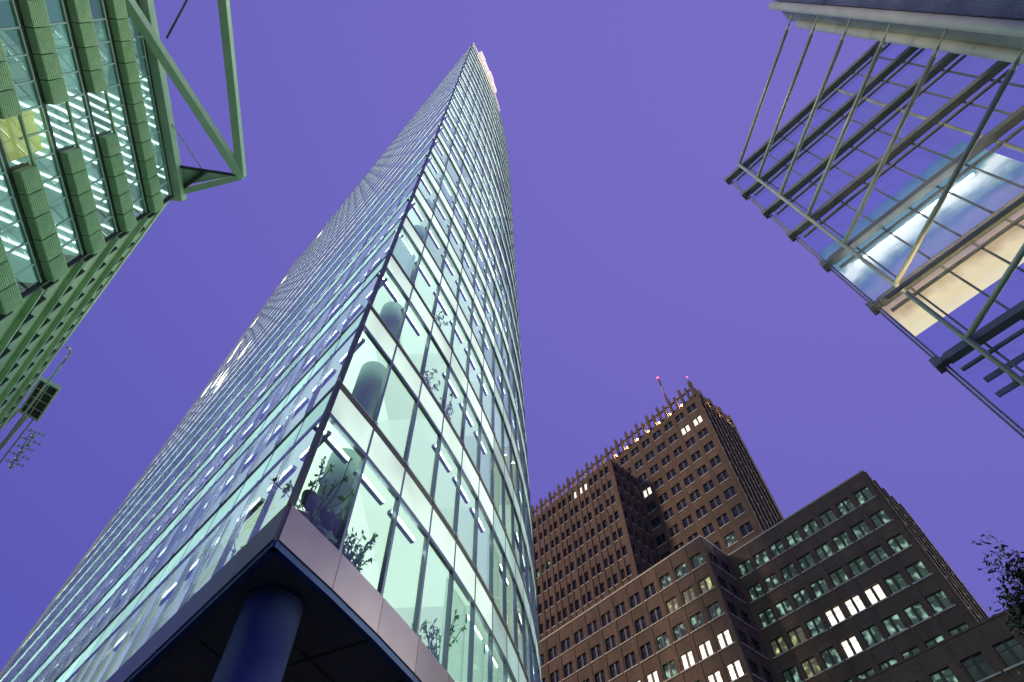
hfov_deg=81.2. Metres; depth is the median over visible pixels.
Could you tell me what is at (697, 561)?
window
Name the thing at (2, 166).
window
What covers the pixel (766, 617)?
window
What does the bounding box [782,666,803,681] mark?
window
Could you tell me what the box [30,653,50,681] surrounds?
window
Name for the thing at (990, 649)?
brick block
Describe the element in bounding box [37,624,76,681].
window
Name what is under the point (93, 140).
window
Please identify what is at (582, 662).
window
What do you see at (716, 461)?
window
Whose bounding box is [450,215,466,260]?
window
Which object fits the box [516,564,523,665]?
window
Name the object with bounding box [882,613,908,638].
window
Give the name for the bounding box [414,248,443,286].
window
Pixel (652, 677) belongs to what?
window
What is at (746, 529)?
window
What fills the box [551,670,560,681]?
window
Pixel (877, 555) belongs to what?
window
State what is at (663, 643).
window
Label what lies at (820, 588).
window
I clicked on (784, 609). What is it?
window
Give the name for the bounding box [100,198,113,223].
window
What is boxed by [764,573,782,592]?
window
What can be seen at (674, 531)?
window
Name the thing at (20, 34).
window
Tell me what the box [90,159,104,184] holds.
window
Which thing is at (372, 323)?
window
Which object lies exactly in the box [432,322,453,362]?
window
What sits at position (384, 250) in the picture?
window
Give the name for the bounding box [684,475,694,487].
window
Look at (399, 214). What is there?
window
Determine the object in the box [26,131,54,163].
window
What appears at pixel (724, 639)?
window
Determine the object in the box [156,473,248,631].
window
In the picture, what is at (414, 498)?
window
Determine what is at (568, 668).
window
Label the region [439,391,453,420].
potted plant
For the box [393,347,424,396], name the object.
window
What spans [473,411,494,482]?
window
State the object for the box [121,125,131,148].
window
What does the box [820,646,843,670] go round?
window
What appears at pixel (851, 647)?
window
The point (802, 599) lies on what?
window
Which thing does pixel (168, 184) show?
window
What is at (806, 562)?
window
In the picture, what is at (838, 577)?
window
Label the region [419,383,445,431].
window
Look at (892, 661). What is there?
window
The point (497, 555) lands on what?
window
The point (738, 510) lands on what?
window
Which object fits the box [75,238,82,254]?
window
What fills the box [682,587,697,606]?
window
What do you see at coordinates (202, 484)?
window
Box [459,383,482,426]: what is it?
window
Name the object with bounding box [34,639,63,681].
window
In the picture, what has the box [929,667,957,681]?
window
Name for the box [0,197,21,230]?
window
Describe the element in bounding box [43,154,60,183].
window
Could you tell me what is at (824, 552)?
window
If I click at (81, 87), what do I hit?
window
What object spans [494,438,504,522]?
window
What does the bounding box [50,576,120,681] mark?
window
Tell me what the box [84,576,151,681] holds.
window
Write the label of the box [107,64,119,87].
window
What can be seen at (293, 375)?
window
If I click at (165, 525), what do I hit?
window
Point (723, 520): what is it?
window
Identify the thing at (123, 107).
window
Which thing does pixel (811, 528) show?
window
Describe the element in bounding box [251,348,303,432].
window
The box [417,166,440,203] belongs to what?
window
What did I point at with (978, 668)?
window
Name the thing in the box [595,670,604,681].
window
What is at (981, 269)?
banner
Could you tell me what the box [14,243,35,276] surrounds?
window
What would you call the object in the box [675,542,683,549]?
window
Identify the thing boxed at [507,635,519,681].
window
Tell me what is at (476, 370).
window
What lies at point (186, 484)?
window
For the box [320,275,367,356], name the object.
window
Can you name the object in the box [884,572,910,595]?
window
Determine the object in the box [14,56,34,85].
window
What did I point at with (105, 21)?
window
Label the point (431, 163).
window
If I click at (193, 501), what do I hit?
window
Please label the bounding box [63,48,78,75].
window
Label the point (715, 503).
window
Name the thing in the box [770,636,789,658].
window
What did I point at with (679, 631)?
window
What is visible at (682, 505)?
window
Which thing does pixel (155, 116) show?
window
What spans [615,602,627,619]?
window
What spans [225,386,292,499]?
window
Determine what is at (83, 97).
window
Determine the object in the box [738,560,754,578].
window
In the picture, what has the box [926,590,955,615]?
window
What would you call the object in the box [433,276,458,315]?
window
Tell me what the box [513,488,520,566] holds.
window
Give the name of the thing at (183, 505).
window
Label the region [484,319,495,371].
window
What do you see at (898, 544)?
window
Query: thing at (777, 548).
window
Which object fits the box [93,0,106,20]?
window
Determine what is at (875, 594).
window
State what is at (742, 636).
window
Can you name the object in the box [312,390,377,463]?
window
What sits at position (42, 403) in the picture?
access platform
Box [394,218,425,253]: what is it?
window
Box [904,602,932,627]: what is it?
window
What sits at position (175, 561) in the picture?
window
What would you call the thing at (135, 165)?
window
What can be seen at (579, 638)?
window
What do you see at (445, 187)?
window
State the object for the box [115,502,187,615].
window
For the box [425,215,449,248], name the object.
window
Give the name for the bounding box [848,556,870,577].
window
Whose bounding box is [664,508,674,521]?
window
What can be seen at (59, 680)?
window
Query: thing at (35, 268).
window
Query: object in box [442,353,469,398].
window
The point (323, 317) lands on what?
window
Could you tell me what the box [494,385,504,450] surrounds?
window
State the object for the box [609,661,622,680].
window
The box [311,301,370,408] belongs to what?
window
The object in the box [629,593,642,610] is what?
window
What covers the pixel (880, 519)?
window
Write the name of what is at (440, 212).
window
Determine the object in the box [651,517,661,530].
window
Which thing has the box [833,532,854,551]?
window
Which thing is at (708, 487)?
window
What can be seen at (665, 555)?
window
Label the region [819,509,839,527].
window
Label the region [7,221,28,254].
window
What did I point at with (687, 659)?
window
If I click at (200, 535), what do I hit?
window
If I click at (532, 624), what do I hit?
window
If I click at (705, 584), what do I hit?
window
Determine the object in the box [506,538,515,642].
window
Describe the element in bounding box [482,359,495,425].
window
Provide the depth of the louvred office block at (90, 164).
35.35 m
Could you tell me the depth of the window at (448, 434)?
19.58 m
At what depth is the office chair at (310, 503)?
12.01 m
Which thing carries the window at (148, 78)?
in the louvred office block at (90, 164)
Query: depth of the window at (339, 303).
24.13 m
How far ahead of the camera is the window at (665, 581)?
79.83 m
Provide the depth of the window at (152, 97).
41.03 m
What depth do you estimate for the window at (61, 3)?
31.64 m
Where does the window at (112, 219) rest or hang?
in the louvred office block at (90, 164)
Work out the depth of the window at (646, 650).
75.67 m
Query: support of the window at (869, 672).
in the brick office block at (854, 578)
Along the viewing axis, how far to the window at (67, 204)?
33.35 m
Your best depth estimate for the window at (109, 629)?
17.93 m
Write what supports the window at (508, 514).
in the glass tower
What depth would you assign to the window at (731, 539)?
88.88 m
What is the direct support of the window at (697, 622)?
in the brick office block at (854, 578)
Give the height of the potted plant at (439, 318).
1.532 m
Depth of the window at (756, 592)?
75.66 m
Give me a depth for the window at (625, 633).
79.74 m
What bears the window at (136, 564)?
in the glass tower
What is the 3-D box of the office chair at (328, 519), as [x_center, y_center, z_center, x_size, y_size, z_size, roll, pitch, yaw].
[-4.023,3.947,12.186,0.592,1.108,0.577,-25,-61,13]
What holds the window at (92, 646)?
in the glass tower
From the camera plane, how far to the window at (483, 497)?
21.08 m
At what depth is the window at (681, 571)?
78.83 m
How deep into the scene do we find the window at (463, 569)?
17.04 m
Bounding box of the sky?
[0,0,1023,672]
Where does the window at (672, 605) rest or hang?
in the brick office block at (854, 578)
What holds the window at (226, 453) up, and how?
in the glass tower
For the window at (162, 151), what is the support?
in the louvred office block at (90, 164)
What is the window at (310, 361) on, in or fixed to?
in the glass tower
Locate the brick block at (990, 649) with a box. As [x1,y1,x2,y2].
[858,605,1023,681]
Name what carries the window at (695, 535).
in the brick high rise
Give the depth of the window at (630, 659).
76.66 m
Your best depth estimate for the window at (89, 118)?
34.64 m
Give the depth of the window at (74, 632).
24.44 m
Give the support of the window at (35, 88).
in the louvred office block at (90, 164)
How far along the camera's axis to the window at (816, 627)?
67.62 m
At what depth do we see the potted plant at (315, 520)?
12.45 m
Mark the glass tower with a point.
(212, 554)
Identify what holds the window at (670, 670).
in the brick office block at (854, 578)
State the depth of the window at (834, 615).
66.70 m
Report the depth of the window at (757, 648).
69.56 m
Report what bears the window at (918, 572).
in the brick office block at (854, 578)
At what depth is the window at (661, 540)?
99.30 m
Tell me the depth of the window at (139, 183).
40.32 m
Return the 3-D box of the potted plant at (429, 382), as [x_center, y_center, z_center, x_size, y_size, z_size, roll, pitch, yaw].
[-3.135,1.601,20.512,1.295,1.749,1.393,-28,-62,15]
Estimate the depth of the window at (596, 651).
81.76 m
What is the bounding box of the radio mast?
[657,377,670,412]
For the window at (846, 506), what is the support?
in the brick office block at (854, 578)
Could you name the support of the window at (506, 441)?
in the glass tower
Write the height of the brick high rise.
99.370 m
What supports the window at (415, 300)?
in the glass tower
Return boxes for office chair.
[297,489,319,519]
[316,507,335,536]
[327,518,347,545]
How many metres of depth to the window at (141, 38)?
39.17 m
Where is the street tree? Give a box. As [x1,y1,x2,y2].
[972,531,1023,681]
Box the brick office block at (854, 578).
[539,469,988,681]
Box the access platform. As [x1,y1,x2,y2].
[0,376,61,450]
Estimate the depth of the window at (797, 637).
68.56 m
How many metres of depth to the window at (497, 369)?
31.34 m
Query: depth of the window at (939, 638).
58.37 m
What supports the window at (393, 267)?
in the glass tower
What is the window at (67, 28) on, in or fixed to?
in the louvred office block at (90, 164)
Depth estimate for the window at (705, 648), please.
69.56 m
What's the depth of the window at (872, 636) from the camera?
62.69 m
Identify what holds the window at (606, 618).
in the brick office block at (854, 578)
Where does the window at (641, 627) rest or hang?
in the brick office block at (854, 578)
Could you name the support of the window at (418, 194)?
in the glass tower
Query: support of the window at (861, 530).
in the brick office block at (854, 578)
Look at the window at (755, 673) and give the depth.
65.51 m
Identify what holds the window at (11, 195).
in the louvred office block at (90, 164)
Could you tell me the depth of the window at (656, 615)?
77.75 m
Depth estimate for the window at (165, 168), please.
43.45 m
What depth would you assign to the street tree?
9.08 m
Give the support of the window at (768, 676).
in the brick office block at (854, 578)
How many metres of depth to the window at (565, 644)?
86.88 m
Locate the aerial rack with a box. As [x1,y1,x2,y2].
[0,419,44,468]
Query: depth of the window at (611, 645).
80.74 m
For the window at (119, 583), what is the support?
in the glass tower
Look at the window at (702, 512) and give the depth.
96.10 m
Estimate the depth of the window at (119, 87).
37.19 m
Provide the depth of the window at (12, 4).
28.45 m
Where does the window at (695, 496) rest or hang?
in the brick high rise
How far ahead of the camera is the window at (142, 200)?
40.92 m
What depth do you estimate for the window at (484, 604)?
17.75 m
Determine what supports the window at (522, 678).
in the glass tower
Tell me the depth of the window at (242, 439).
22.29 m
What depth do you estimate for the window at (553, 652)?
87.89 m
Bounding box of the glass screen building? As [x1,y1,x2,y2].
[723,0,1023,437]
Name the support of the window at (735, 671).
in the brick office block at (854, 578)
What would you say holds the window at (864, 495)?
in the brick office block at (854, 578)
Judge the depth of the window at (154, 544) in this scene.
21.02 m
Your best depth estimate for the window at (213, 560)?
13.78 m
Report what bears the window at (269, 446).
in the glass tower
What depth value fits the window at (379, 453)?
14.72 m
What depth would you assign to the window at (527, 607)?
23.47 m
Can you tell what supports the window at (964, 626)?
in the brick office block at (854, 578)
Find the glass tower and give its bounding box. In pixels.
[0,42,541,681]
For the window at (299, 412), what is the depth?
16.65 m
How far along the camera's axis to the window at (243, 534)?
13.23 m
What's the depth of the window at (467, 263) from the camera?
32.29 m
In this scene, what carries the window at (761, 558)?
in the brick office block at (854, 578)
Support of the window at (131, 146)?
in the louvred office block at (90, 164)
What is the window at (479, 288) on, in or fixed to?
in the glass tower
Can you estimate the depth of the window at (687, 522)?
97.17 m
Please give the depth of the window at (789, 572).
73.81 m
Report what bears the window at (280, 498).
in the glass tower
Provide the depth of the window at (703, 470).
101.23 m
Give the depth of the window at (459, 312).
26.38 m
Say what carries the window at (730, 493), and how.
in the brick high rise
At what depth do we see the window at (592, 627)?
84.85 m
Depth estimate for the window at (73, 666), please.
19.22 m
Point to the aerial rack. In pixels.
(22, 450)
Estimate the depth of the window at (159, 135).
42.24 m
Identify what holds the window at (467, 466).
in the glass tower
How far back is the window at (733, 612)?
71.71 m
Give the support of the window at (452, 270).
in the glass tower
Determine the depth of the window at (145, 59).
39.80 m
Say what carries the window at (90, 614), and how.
in the glass tower
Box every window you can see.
[0,0,20,30]
[0,152,6,175]
[0,173,13,203]
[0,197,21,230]
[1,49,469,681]
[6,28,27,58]
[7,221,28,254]
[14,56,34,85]
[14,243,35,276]
[19,107,48,139]
[22,82,41,111]
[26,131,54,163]
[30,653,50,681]
[33,265,41,282]
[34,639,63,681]
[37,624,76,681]
[41,609,90,681]
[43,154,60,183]
[46,593,105,681]
[49,176,66,205]
[50,0,67,24]
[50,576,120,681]
[55,198,72,227]
[56,658,74,681]
[57,24,73,50]
[61,219,77,247]
[61,559,135,672]
[61,639,92,681]
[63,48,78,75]
[65,95,89,123]
[68,619,111,681]
[69,72,84,98]
[71,117,94,145]
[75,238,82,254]
[76,598,130,681]
[78,541,152,654]
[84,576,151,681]
[85,138,99,164]
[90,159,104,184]
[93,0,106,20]
[93,553,173,681]
[95,179,108,204]
[96,522,169,635]
[98,20,110,43]
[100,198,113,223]
[103,42,115,66]
[104,85,123,111]
[104,528,197,681]
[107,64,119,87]
[108,105,127,131]
[111,217,117,231]
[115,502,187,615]
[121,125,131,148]
[125,144,135,167]
[128,502,222,658]
[129,163,139,186]
[133,181,143,203]
[134,481,206,595]
[136,37,145,58]
[140,57,149,78]
[141,198,146,212]
[141,468,197,553]
[143,77,152,98]
[147,96,156,117]
[150,114,159,135]
[154,132,162,152]
[155,459,226,573]
[156,450,213,537]
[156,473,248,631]
[157,149,165,170]
[160,166,168,187]
[167,183,171,195]
[174,431,229,517]
[178,436,247,548]
[188,444,277,599]
[192,412,246,497]
[201,411,269,524]
[211,391,265,476]
[221,411,307,567]
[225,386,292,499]
[231,370,283,454]
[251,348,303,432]
[252,359,317,470]
[257,377,340,532]
[273,325,323,408]
[281,331,342,439]
[296,301,344,382]
[307,280,346,343]
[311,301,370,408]
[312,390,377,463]
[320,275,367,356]
[326,258,365,322]
[346,249,390,327]
[348,236,384,297]
[352,431,408,504]
[365,310,399,359]
[370,211,405,272]
[376,256,414,302]
[387,472,435,543]
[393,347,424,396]
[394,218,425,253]
[400,289,435,335]
[407,189,434,221]
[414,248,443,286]
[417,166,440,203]
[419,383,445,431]
[425,148,446,183]
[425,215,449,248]
[430,509,458,566]
[431,417,464,472]
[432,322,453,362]
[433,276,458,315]
[434,47,537,674]
[434,190,454,234]
[441,170,458,208]
[441,243,463,280]
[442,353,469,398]
[449,305,472,343]
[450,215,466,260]
[452,450,480,503]
[455,268,475,322]
[455,544,477,599]
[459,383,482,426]
[463,239,477,284]
[464,333,484,394]
[465,576,493,639]
[469,481,494,532]
[472,294,485,348]
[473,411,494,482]
[475,262,486,308]
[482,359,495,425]
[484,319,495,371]
[484,607,507,667]
[493,510,506,616]
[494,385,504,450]
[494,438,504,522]
[495,342,503,394]
[504,409,511,474]
[505,466,513,544]
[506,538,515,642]
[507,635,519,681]
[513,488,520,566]
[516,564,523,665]
[519,662,528,681]
[520,511,526,589]
[524,589,530,681]
[530,610,535,681]
[540,654,545,667]
[547,646,558,663]
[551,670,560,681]
[560,638,571,654]
[562,662,574,680]
[573,629,585,646]
[576,653,588,671]
[586,620,599,638]
[590,644,603,662]
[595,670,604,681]
[600,611,613,629]
[604,635,617,654]
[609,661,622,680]
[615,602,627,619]
[619,626,633,645]
[624,652,638,672]
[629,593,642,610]
[634,617,648,635]
[640,642,654,662]
[644,583,658,601]
[647,670,658,681]
[650,607,664,626]
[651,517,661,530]
[656,534,666,547]
[656,633,671,653]
[659,573,673,591]
[661,551,669,559]
[663,660,679,681]
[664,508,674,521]
[666,597,680,616]
[669,525,679,538]
[673,623,688,643]
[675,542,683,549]
[675,563,689,581]
[677,499,687,512]
[681,650,697,672]
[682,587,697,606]
[683,515,693,529]
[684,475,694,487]
[688,533,697,541]
[690,490,701,503]
[690,612,706,633]
[691,553,706,571]
[696,506,707,520]
[697,465,708,478]
[698,640,716,662]
[699,576,715,596]
[703,523,714,538]
[704,480,714,493]
[707,601,724,622]
[707,670,721,681]
[710,455,721,468]
[710,496,722,510]
[716,629,735,652]
[717,470,728,483]
[717,514,729,528]
[724,487,736,500]
[725,532,738,547]
[727,602,742,620]
[727,660,746,681]
[732,504,744,518]
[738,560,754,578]
[738,631,753,649]
[740,521,753,537]
[741,612,756,630]
[748,583,765,602]
[749,661,765,681]
[752,640,767,659]
[754,550,770,568]
[759,608,777,629]
[763,669,772,681]
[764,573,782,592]
[770,540,787,558]
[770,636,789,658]
[775,599,794,619]
[781,563,799,582]
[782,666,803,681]
[786,530,803,548]
[788,626,808,648]
[793,588,812,609]
[798,553,817,573]
[801,656,823,680]
[802,519,821,538]
[806,616,827,638]
[811,578,831,599]
[815,542,835,562]
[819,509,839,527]
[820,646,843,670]
[825,605,847,628]
[829,567,850,589]
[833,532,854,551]
[836,498,857,516]
[840,636,864,659]
[844,595,868,617]
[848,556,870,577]
[851,520,873,540]
[854,486,876,505]
[858,669,873,679]
[861,625,886,649]
[864,584,889,606]
[867,545,891,566]
[870,509,893,529]
[879,658,896,669]
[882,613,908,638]
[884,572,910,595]
[886,533,912,555]
[902,646,919,658]
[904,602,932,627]
[905,561,932,584]
[925,635,943,646]
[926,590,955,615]
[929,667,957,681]
[949,623,968,634]
[960,652,1001,681]
[992,637,1023,671]
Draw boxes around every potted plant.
[269,455,354,527]
[342,528,377,572]
[411,608,465,660]
[425,365,439,390]
[436,311,448,326]
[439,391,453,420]
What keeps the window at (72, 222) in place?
in the louvred office block at (90, 164)
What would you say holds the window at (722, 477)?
in the brick high rise
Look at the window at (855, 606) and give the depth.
65.77 m
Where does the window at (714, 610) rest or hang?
in the brick office block at (854, 578)
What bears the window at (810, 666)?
in the brick office block at (854, 578)
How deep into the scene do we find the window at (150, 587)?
16.26 m
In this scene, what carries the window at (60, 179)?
in the louvred office block at (90, 164)
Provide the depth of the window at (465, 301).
28.92 m
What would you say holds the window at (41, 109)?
in the louvred office block at (90, 164)
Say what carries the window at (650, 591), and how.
in the brick office block at (854, 578)
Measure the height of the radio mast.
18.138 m
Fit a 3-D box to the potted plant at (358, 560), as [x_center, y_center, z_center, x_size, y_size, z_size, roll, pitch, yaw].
[-3.382,4.886,12.980,0.958,1.473,1.085,-2,-59,0]
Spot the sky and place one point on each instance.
(637, 263)
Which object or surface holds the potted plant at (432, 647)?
on the glass tower
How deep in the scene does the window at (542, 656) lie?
88.83 m
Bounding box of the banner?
[818,141,1023,335]
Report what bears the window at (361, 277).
in the glass tower
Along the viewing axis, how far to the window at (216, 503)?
18.28 m
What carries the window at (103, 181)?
in the louvred office block at (90, 164)
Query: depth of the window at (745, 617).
72.66 m
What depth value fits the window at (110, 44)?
35.99 m
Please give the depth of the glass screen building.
28.62 m
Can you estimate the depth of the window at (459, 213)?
41.59 m
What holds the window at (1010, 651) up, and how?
in the brick block at (990, 649)
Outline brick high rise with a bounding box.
[531,376,783,680]
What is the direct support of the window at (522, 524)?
in the glass tower
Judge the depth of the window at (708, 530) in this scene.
93.01 m
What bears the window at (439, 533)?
in the glass tower
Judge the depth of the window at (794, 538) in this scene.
75.97 m
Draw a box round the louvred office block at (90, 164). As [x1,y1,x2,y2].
[0,0,246,438]
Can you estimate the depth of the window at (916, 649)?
59.31 m
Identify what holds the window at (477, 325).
in the glass tower
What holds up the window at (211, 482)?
in the glass tower
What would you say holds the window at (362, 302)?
in the glass tower
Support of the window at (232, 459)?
in the glass tower
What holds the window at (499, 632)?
in the glass tower
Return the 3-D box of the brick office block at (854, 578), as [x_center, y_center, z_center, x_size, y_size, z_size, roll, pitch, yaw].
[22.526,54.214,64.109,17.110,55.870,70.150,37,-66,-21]
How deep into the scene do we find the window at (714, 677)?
66.90 m

